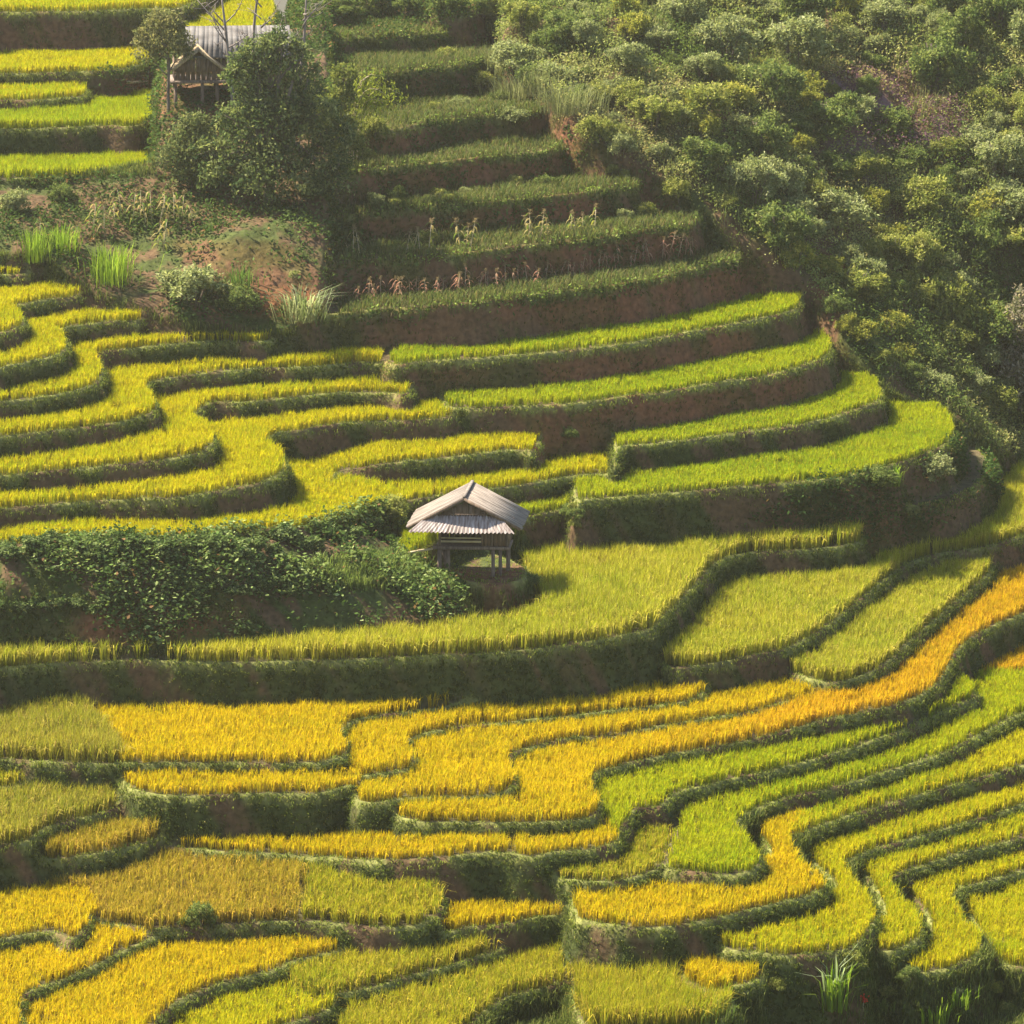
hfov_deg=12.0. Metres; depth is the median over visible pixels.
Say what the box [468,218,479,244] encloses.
maize plant
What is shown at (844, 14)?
shrub
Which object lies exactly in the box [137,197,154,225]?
maize plant
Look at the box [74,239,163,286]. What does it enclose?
grass clump
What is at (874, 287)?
shrub
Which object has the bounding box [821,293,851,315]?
shrub
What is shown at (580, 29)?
shrub
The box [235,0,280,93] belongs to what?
bare tree
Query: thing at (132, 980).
rice crop
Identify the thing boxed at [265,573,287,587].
creeper bush
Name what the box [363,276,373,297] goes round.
maize plant
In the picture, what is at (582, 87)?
shrub
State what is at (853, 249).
shrub
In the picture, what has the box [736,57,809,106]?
shrub
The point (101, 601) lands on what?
creeper bush
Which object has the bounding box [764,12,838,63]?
shrub
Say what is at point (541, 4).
shrub
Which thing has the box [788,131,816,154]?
shrub
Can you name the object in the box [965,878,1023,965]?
rice crop
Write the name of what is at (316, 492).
rice crop
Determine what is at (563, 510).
shrub
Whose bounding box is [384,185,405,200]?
shrub
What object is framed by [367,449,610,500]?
rice crop
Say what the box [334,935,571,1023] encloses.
rice crop
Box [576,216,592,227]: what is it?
shrub
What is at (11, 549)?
creeper bush
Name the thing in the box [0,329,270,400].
rice crop
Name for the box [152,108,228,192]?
bush
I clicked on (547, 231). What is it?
maize plant
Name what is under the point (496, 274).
maize plant
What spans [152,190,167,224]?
maize plant
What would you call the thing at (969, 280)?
shrub
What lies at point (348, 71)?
tree
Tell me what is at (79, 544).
creeper bush
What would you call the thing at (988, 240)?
shrub
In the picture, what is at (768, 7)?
shrub
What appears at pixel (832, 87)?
shrub
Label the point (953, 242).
shrub
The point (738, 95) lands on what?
shrub
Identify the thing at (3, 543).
creeper bush
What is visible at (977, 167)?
shrub
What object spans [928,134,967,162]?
shrub
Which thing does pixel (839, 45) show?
shrub
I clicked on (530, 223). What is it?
maize plant
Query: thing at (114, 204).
maize plant
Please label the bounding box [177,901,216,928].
shrub
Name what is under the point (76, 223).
maize plant
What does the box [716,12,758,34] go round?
shrub
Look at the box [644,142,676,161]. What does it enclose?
shrub
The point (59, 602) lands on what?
creeper bush
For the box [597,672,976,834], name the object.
rice crop
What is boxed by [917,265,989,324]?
shrub
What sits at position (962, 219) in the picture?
shrub
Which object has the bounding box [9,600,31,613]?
creeper bush
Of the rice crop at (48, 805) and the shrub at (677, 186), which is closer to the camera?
the rice crop at (48, 805)
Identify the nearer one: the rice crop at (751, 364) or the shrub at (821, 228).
the rice crop at (751, 364)
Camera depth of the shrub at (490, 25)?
197.47 m
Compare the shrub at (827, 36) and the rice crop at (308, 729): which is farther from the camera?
the shrub at (827, 36)
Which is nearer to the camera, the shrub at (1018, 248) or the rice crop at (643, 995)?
the rice crop at (643, 995)
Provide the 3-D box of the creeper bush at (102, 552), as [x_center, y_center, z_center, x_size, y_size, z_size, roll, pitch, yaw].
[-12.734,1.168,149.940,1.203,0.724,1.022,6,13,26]
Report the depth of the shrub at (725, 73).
190.19 m
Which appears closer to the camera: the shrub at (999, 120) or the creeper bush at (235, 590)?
the creeper bush at (235, 590)
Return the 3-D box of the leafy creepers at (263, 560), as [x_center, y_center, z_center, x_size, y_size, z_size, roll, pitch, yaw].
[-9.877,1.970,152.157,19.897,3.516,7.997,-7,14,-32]
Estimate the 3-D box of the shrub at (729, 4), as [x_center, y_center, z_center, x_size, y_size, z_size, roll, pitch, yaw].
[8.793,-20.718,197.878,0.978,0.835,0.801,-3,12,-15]
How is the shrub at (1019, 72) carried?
on the hillside
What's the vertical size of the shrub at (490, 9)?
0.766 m
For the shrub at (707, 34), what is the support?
on the hillside
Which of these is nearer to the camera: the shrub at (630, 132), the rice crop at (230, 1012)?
the rice crop at (230, 1012)
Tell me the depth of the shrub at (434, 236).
175.79 m
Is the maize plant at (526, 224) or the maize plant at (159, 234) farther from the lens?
the maize plant at (526, 224)
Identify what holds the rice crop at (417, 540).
on the hillside
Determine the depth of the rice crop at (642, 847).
138.96 m
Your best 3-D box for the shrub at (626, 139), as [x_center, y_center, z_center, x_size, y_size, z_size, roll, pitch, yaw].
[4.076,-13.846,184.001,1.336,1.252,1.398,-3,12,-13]
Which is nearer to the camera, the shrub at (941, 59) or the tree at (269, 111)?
the tree at (269, 111)
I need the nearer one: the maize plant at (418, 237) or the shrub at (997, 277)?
the maize plant at (418, 237)
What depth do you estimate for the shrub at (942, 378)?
180.98 m
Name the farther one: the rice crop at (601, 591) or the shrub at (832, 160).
the shrub at (832, 160)
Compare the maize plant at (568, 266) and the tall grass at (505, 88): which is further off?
the tall grass at (505, 88)
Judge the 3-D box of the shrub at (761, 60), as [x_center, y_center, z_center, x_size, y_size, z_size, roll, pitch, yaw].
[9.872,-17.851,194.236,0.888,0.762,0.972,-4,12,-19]
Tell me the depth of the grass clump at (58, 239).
171.45 m
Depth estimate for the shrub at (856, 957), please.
134.59 m
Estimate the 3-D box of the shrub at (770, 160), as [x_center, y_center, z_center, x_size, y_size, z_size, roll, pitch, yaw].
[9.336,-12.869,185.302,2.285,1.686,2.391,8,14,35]
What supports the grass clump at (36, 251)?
on the hillside
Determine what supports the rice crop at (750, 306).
on the hillside
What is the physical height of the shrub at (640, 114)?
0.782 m
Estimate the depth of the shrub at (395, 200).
177.99 m
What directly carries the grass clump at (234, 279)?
on the hillside
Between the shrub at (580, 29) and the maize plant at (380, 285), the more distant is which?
the shrub at (580, 29)
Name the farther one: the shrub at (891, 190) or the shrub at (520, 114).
the shrub at (891, 190)
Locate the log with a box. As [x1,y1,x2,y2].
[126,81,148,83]
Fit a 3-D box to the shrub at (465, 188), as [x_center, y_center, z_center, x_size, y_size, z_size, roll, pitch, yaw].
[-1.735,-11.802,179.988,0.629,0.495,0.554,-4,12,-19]
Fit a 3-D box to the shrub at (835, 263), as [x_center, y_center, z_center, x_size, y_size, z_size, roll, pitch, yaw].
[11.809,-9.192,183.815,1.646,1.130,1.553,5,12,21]
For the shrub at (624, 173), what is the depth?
183.73 m
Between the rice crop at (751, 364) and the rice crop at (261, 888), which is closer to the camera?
the rice crop at (261, 888)
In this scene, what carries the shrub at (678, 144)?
on the hillside
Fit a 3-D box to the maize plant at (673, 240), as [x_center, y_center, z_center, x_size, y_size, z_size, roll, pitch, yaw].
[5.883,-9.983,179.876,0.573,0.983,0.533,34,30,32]
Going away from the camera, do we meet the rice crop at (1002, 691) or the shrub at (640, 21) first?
the rice crop at (1002, 691)
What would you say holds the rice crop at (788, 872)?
on the hillside
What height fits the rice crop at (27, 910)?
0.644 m
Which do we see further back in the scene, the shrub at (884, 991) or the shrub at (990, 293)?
the shrub at (990, 293)
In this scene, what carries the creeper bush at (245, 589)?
on the hillside
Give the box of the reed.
[796,946,863,1013]
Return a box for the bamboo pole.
[408,548,432,553]
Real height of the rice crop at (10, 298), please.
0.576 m
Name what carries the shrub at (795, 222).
on the hillside
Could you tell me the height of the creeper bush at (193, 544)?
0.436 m
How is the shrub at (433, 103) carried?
on the hillside
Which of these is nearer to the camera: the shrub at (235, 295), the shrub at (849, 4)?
the shrub at (235, 295)
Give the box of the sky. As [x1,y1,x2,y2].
[273,0,287,16]
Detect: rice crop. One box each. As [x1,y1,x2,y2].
[0,0,192,11]
[0,45,151,73]
[0,80,86,99]
[0,86,152,128]
[0,148,147,179]
[0,265,20,273]
[0,279,80,331]
[0,305,141,366]
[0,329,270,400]
[0,345,384,435]
[0,373,412,474]
[0,397,452,507]
[0,455,385,543]
[0,519,865,665]
[0,690,137,762]
[0,767,24,785]
[0,776,118,842]
[0,879,102,937]
[0,920,146,1023]
[24,933,337,1023]
[38,812,167,857]
[44,844,312,931]
[95,691,448,763]
[121,763,360,795]
[170,978,343,1023]
[179,816,619,859]
[185,0,274,25]
[289,933,501,1000]
[294,858,451,926]
[312,429,539,480]
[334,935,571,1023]
[347,679,705,774]
[356,674,814,801]
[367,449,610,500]
[387,289,800,363]
[395,564,1023,821]
[398,491,569,551]
[439,894,563,929]
[444,327,831,407]
[558,821,674,880]
[563,956,737,1023]
[570,807,826,926]
[571,399,954,498]
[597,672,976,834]
[611,369,882,446]
[660,458,1023,665]
[663,665,1023,873]
[679,952,765,988]
[720,781,1023,954]
[785,726,1023,862]
[789,554,993,681]
[863,809,1023,949]
[909,849,1023,971]
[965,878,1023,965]
[983,645,1023,672]
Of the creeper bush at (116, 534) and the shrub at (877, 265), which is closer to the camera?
the creeper bush at (116, 534)
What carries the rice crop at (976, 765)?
on the hillside
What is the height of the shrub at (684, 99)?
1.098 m
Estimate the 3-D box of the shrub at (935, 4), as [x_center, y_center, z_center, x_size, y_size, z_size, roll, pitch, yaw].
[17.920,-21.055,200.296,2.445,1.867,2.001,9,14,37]
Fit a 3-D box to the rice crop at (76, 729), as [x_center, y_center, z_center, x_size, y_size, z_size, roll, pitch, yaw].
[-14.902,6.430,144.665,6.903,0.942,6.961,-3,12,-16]
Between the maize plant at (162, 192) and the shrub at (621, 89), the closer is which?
the maize plant at (162, 192)
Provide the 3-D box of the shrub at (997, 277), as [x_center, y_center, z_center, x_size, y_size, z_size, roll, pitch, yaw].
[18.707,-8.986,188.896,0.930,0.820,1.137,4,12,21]
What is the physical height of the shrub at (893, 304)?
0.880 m
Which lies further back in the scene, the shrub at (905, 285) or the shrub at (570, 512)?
the shrub at (905, 285)
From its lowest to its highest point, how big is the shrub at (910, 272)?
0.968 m
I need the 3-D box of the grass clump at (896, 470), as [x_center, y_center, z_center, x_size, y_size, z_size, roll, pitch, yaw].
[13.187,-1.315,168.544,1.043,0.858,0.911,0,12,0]
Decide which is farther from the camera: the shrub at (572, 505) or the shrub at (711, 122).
the shrub at (711, 122)
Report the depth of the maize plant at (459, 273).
172.94 m
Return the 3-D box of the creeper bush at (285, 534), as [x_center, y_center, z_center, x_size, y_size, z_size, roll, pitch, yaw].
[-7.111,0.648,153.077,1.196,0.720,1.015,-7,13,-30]
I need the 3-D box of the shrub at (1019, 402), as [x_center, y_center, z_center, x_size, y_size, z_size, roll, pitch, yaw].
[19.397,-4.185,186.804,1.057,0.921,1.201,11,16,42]
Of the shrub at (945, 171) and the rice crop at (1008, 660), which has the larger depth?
the shrub at (945, 171)
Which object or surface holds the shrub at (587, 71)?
on the hillside
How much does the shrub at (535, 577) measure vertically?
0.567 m
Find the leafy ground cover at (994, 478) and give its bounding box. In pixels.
[0,0,1005,652]
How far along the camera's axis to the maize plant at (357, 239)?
174.02 m
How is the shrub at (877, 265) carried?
on the hillside
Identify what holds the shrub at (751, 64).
on the hillside
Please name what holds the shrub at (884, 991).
on the hillside
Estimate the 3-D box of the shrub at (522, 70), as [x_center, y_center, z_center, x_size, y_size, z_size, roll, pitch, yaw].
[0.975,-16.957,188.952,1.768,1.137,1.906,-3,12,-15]
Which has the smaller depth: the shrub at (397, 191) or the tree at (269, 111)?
the tree at (269, 111)
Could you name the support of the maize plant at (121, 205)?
on the hillside
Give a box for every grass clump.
[9,225,57,263]
[38,220,82,255]
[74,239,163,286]
[218,261,266,292]
[254,283,342,323]
[675,993,739,1023]
[887,464,904,486]
[920,1000,961,1023]
[941,983,980,1010]
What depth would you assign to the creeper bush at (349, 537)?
154.99 m
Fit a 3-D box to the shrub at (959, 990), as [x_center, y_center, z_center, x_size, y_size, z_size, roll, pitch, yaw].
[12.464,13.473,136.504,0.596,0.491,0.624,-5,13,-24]
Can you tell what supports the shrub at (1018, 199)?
on the hillside
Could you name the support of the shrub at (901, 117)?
on the hillside
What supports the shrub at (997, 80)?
on the hillside
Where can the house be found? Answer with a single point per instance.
(211, 61)
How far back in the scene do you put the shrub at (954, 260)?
187.48 m
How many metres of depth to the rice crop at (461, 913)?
137.03 m
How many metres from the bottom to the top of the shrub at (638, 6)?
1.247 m
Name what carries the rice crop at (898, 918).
on the hillside
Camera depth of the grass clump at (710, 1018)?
131.21 m
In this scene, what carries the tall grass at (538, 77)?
on the hillside
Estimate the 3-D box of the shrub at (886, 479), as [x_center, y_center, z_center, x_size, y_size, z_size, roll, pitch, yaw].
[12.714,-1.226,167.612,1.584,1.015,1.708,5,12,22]
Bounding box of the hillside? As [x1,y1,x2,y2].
[0,0,1023,1023]
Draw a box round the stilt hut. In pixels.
[406,480,529,576]
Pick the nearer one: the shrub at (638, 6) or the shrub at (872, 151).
the shrub at (872, 151)
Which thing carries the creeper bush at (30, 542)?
on the hillside
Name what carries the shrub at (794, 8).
on the hillside
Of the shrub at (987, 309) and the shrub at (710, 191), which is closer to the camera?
the shrub at (710, 191)
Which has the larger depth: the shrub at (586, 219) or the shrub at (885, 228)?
the shrub at (885, 228)
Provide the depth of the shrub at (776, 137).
187.18 m
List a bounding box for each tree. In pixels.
[129,5,197,111]
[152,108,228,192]
[175,0,251,107]
[188,18,362,209]
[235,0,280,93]
[273,0,330,98]
[312,61,371,186]
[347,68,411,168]
[993,283,1023,411]
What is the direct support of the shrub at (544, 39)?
on the hillside
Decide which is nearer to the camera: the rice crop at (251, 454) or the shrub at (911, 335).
the rice crop at (251, 454)
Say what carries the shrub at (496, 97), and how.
on the hillside
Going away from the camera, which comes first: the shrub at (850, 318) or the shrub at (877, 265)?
the shrub at (850, 318)
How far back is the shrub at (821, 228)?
184.54 m
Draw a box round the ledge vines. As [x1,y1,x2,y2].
[327,3,740,325]
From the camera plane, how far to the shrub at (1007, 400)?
184.56 m
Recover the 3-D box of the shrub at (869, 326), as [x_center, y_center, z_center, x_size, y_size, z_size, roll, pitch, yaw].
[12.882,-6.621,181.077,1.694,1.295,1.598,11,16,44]
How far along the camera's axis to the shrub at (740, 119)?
187.77 m
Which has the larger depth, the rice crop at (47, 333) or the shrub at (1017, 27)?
the shrub at (1017, 27)
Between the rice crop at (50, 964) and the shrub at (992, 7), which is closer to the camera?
the rice crop at (50, 964)
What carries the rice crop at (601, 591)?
on the hillside
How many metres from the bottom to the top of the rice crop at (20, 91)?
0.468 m
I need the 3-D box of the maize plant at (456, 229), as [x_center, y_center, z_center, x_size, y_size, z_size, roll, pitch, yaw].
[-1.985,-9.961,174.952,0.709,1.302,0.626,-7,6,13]
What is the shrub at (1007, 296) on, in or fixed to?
on the hillside
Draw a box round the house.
[170,25,293,107]
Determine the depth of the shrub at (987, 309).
186.73 m
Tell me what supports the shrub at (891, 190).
on the hillside
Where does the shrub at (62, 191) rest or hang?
on the hillside
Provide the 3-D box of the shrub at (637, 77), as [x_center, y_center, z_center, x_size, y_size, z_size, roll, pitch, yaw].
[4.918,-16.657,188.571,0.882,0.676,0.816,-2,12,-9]
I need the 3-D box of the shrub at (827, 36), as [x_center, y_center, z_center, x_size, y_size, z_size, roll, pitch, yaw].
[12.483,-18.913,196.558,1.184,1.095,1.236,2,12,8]
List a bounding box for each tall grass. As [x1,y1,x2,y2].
[447,40,508,78]
[475,74,535,103]
[504,62,598,97]
[518,79,611,116]
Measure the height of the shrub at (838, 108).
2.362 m
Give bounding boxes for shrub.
[0,187,29,211]
[47,181,78,200]
[151,260,232,304]
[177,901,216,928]
[214,280,262,312]
[318,0,363,14]
[351,0,393,6]
[362,115,390,137]
[363,150,379,159]
[366,192,385,204]
[371,493,409,526]
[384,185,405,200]
[390,197,401,204]
[391,0,428,11]
[419,229,439,245]
[426,101,441,109]
[427,0,471,11]
[429,187,446,197]
[431,46,458,53]
[443,95,470,106]
[456,233,467,240]
[459,186,472,194]
[467,0,502,18]
[468,0,489,10]
[472,70,495,86]
[480,5,495,20]
[484,13,499,42]
[488,89,512,100]
[490,37,548,76]
[496,105,530,124]
[501,0,543,34]
[506,175,523,186]
[513,62,557,87]
[526,573,542,584]
[528,21,574,62]
[529,0,552,16]
[531,174,555,186]
[538,59,578,86]
[544,6,593,39]
[558,503,572,514]
[559,426,579,438]
[561,49,582,62]
[565,0,595,15]
[565,83,591,107]
[565,505,584,519]
[567,501,576,508]
[568,518,581,527]
[570,18,603,50]
[572,65,598,81]
[572,111,623,142]
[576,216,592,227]
[577,6,598,24]
[588,79,606,88]
[588,82,615,104]
[597,78,616,90]
[598,110,625,122]
[599,28,612,39]
[604,41,652,72]
[605,131,638,160]
[605,163,619,172]
[609,0,642,14]
[610,79,647,108]
[612,77,629,86]
[613,122,634,137]
[614,10,652,41]
[616,208,633,221]
[619,169,629,176]
[626,90,686,133]
[628,73,649,87]
[633,109,652,121]
[633,201,656,215]
[636,0,656,7]
[636,22,677,52]
[636,84,664,99]
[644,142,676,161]
[653,0,712,31]
[657,67,673,77]
[661,176,692,202]
[665,51,683,65]
[666,89,684,101]
[670,63,687,74]
[673,103,691,123]
[674,135,734,173]
[676,136,689,152]
[678,89,699,105]
[681,51,732,79]
[681,80,735,125]
[688,15,764,62]
[689,113,721,137]
[698,181,731,199]
[704,0,724,11]
[712,62,741,83]
[714,193,739,208]
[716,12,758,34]
[716,80,758,108]
[721,0,737,8]
[722,158,789,203]
[727,112,758,133]
[728,142,748,159]
[731,151,789,190]
[735,0,754,6]
[735,108,796,156]
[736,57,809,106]
[736,63,753,73]
[737,197,820,249]
[739,5,757,18]
[751,0,786,20]
[752,55,766,64]
[758,226,785,237]
[760,28,777,47]
[764,0,836,27]
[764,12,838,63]
[767,976,786,991]
[776,162,807,195]
[777,239,818,270]
[780,111,797,126]
[780,188,818,218]
[781,112,816,136]
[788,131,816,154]
[793,154,816,170]
[794,90,865,141]
[796,66,827,91]
[796,87,826,107]
[802,174,834,198]
[803,216,826,241]
[804,165,825,181]
[807,187,882,234]
[809,254,846,275]
[813,32,834,45]
[816,199,837,213]
[817,148,862,182]
[821,80,842,94]
[821,89,879,121]
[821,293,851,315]
[822,979,846,990]
[826,263,891,307]
[827,239,862,259]
[830,10,854,26]
[833,40,852,57]
[833,312,857,331]
[834,0,866,10]
[836,58,855,74]
[838,23,864,42]
[839,185,860,200]
[839,948,868,969]
[843,253,887,280]
[843,280,873,306]
[845,316,879,348]
[847,149,889,186]
[850,148,876,171]
[855,10,874,19]
[855,73,881,96]
[856,0,906,32]
[856,462,902,490]
[857,50,891,74]
[858,184,891,221]
[859,236,887,260]
[861,32,896,52]
[867,102,914,140]
[869,346,896,364]
[870,222,894,236]
[870,308,913,337]
[871,230,918,263]
[878,275,911,301]
[879,984,897,997]
[880,299,903,314]
[882,154,893,167]
[882,228,947,271]
[884,142,928,169]
[884,271,902,281]
[885,187,903,202]
[888,173,953,219]
[889,341,919,360]
[891,222,908,236]
[895,965,922,982]
[896,329,920,343]
[897,360,924,379]
[901,268,923,289]
[902,168,924,182]
[904,3,930,28]
[904,45,919,57]
[905,282,939,306]
[906,25,978,89]
[908,51,947,67]
[913,262,932,271]
[915,0,930,7]
[916,343,946,368]
[916,367,959,396]
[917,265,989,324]
[921,7,951,34]
[921,450,956,483]
[922,0,975,14]
[925,162,958,196]
[927,232,943,249]
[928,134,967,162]
[931,315,980,349]
[933,212,970,237]
[936,4,987,50]
[936,269,979,297]
[937,250,961,270]
[942,236,960,251]
[943,363,977,383]
[946,315,963,326]
[950,985,968,999]
[951,208,1006,266]
[955,120,1003,152]
[955,195,975,208]
[957,167,979,186]
[957,350,975,365]
[959,159,986,173]
[962,186,1011,224]
[962,367,995,401]
[964,82,1012,118]
[966,0,1023,33]
[966,294,1023,352]
[968,336,1011,373]
[970,189,992,207]
[970,300,1016,326]
[971,130,1023,182]
[974,71,994,84]
[975,66,1019,94]
[975,175,1023,220]
[975,287,998,303]
[980,383,1019,416]
[981,48,1010,71]
[981,107,1013,134]
[984,43,1013,56]
[984,271,1004,287]
[984,369,1020,390]
[987,979,1004,992]
[994,219,1023,255]
[995,128,1023,145]
[997,286,1012,303]
[997,1000,1014,1014]
[1008,7,1023,50]
[1008,91,1023,109]
[1008,126,1023,135]
[1010,242,1023,255]
[1011,64,1023,83]
[1011,394,1023,409]
[1012,93,1023,124]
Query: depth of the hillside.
164.09 m
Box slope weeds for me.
[0,154,1023,1023]
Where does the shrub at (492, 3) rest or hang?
on the hillside
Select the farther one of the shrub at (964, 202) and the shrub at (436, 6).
the shrub at (436, 6)
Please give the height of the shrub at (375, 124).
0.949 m
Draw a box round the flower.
[860,994,868,1007]
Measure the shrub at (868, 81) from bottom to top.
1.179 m
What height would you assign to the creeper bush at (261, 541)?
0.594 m
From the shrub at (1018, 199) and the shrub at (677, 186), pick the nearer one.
the shrub at (677, 186)
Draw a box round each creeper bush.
[0,539,9,547]
[0,542,24,558]
[0,599,7,610]
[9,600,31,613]
[16,534,46,553]
[25,596,44,609]
[26,540,60,561]
[36,601,53,612]
[37,528,64,545]
[52,594,74,608]
[58,535,83,546]
[68,597,87,608]
[72,539,103,559]
[81,538,120,561]
[82,602,100,615]
[93,593,122,608]
[105,531,120,544]
[108,533,139,549]
[131,533,150,548]
[140,539,175,561]
[148,536,176,552]
[168,573,191,586]
[173,539,195,550]
[185,579,208,594]
[187,540,205,550]
[201,534,233,550]
[201,583,215,591]
[211,575,230,584]
[222,582,242,595]
[226,538,251,556]
[239,584,251,595]
[241,535,269,550]
[253,577,270,590]
[264,542,285,556]
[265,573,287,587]
[266,521,303,542]
[277,582,296,595]
[289,538,313,549]
[300,535,327,550]
[301,577,317,587]
[318,521,347,540]
[333,532,355,543]
[342,525,364,539]
[359,514,383,530]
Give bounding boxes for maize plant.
[33,216,44,240]
[69,218,84,246]
[83,196,103,232]
[96,200,111,236]
[107,196,118,224]
[109,179,128,215]
[125,189,143,224]
[132,185,147,217]
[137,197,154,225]
[140,183,160,218]
[151,219,164,249]
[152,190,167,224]
[155,212,174,251]
[158,188,173,214]
[165,185,181,223]
[172,189,190,218]
[185,201,200,225]
[347,224,359,255]
[349,227,362,252]
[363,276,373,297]
[376,277,384,295]
[389,275,401,294]
[392,276,406,297]
[401,229,413,249]
[412,226,426,248]
[412,229,420,248]
[420,277,429,294]
[421,217,438,248]
[432,277,440,291]
[450,218,465,246]
[450,272,464,292]
[462,263,470,284]
[463,222,472,247]
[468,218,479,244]
[481,268,490,285]
[493,268,501,286]
[521,215,537,238]
[521,262,533,278]
[523,208,537,240]
[533,208,548,240]
[544,217,552,232]
[563,259,571,274]
[566,210,577,233]
[578,212,587,229]
[589,203,601,231]
[592,249,606,272]
[612,242,623,262]
[627,251,635,266]
[629,244,640,266]
[639,240,648,261]
[641,237,652,262]
[658,236,667,258]
[665,229,679,251]
[674,233,688,256]
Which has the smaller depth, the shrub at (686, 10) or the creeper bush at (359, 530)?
the creeper bush at (359, 530)
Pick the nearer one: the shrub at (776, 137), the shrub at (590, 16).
the shrub at (776, 137)
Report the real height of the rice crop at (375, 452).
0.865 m
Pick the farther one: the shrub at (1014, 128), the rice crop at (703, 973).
the shrub at (1014, 128)
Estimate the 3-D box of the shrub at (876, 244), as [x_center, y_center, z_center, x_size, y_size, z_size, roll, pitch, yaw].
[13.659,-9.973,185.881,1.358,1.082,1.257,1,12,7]
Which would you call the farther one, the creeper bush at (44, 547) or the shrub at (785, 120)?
the shrub at (785, 120)
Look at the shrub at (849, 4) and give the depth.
199.14 m
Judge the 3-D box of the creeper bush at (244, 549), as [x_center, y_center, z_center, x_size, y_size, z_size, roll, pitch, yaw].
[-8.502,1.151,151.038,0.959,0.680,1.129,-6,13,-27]
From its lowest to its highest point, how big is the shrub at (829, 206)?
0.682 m
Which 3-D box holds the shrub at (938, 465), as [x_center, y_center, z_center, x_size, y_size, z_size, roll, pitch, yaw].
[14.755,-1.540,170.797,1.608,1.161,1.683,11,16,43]
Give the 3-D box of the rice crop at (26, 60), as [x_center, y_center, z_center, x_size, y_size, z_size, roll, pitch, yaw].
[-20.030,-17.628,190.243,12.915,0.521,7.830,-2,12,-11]
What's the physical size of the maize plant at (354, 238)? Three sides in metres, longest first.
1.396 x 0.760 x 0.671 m
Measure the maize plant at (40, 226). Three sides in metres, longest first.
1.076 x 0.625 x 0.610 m
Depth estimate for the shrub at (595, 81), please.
188.03 m
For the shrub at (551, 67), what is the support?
on the hillside
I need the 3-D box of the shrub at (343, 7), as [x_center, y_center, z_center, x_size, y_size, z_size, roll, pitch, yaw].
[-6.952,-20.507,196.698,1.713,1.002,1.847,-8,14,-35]
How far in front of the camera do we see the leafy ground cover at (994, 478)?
170.37 m
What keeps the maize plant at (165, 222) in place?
on the hillside
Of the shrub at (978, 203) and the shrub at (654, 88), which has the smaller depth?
the shrub at (654, 88)
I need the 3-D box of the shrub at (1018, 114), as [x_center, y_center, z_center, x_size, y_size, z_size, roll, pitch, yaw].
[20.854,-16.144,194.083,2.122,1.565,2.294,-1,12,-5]
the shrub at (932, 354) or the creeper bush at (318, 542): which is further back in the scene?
the shrub at (932, 354)
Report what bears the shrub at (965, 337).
on the hillside
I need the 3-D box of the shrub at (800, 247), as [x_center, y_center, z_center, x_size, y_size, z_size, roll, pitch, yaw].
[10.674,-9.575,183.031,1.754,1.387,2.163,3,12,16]
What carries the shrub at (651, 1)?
on the hillside
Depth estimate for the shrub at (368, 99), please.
178.17 m
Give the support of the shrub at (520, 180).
on the hillside
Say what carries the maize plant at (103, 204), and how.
on the hillside
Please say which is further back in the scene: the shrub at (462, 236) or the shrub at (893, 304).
the shrub at (893, 304)
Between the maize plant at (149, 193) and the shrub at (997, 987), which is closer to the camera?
the shrub at (997, 987)
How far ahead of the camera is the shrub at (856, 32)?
197.81 m
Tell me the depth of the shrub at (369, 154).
180.35 m
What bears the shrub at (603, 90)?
on the hillside
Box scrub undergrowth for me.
[492,0,1023,457]
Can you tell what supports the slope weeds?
on the hillside
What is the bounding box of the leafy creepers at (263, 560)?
[40,495,470,646]
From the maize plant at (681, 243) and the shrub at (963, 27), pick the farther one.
the shrub at (963, 27)
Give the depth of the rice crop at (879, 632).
160.06 m
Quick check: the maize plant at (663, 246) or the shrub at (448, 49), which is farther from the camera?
the shrub at (448, 49)
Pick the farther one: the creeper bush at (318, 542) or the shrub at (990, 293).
the shrub at (990, 293)
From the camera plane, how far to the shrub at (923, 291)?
185.63 m
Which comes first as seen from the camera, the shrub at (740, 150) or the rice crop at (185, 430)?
the rice crop at (185, 430)
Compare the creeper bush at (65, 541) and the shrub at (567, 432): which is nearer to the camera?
the creeper bush at (65, 541)
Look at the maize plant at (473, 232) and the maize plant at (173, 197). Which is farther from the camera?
the maize plant at (473, 232)
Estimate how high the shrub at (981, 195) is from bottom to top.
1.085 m
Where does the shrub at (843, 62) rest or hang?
on the hillside
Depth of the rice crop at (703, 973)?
133.87 m
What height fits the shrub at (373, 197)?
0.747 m
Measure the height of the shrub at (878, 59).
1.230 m
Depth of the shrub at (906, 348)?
181.69 m
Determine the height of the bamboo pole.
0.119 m
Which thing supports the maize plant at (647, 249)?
on the hillside
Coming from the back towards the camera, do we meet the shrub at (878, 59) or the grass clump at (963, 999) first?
the shrub at (878, 59)
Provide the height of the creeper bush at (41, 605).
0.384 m
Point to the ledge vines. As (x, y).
(399, 63)
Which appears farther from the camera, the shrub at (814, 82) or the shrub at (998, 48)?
the shrub at (998, 48)
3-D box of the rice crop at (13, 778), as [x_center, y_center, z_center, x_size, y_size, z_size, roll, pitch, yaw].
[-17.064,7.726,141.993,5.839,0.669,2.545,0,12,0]
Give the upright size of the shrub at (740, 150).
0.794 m

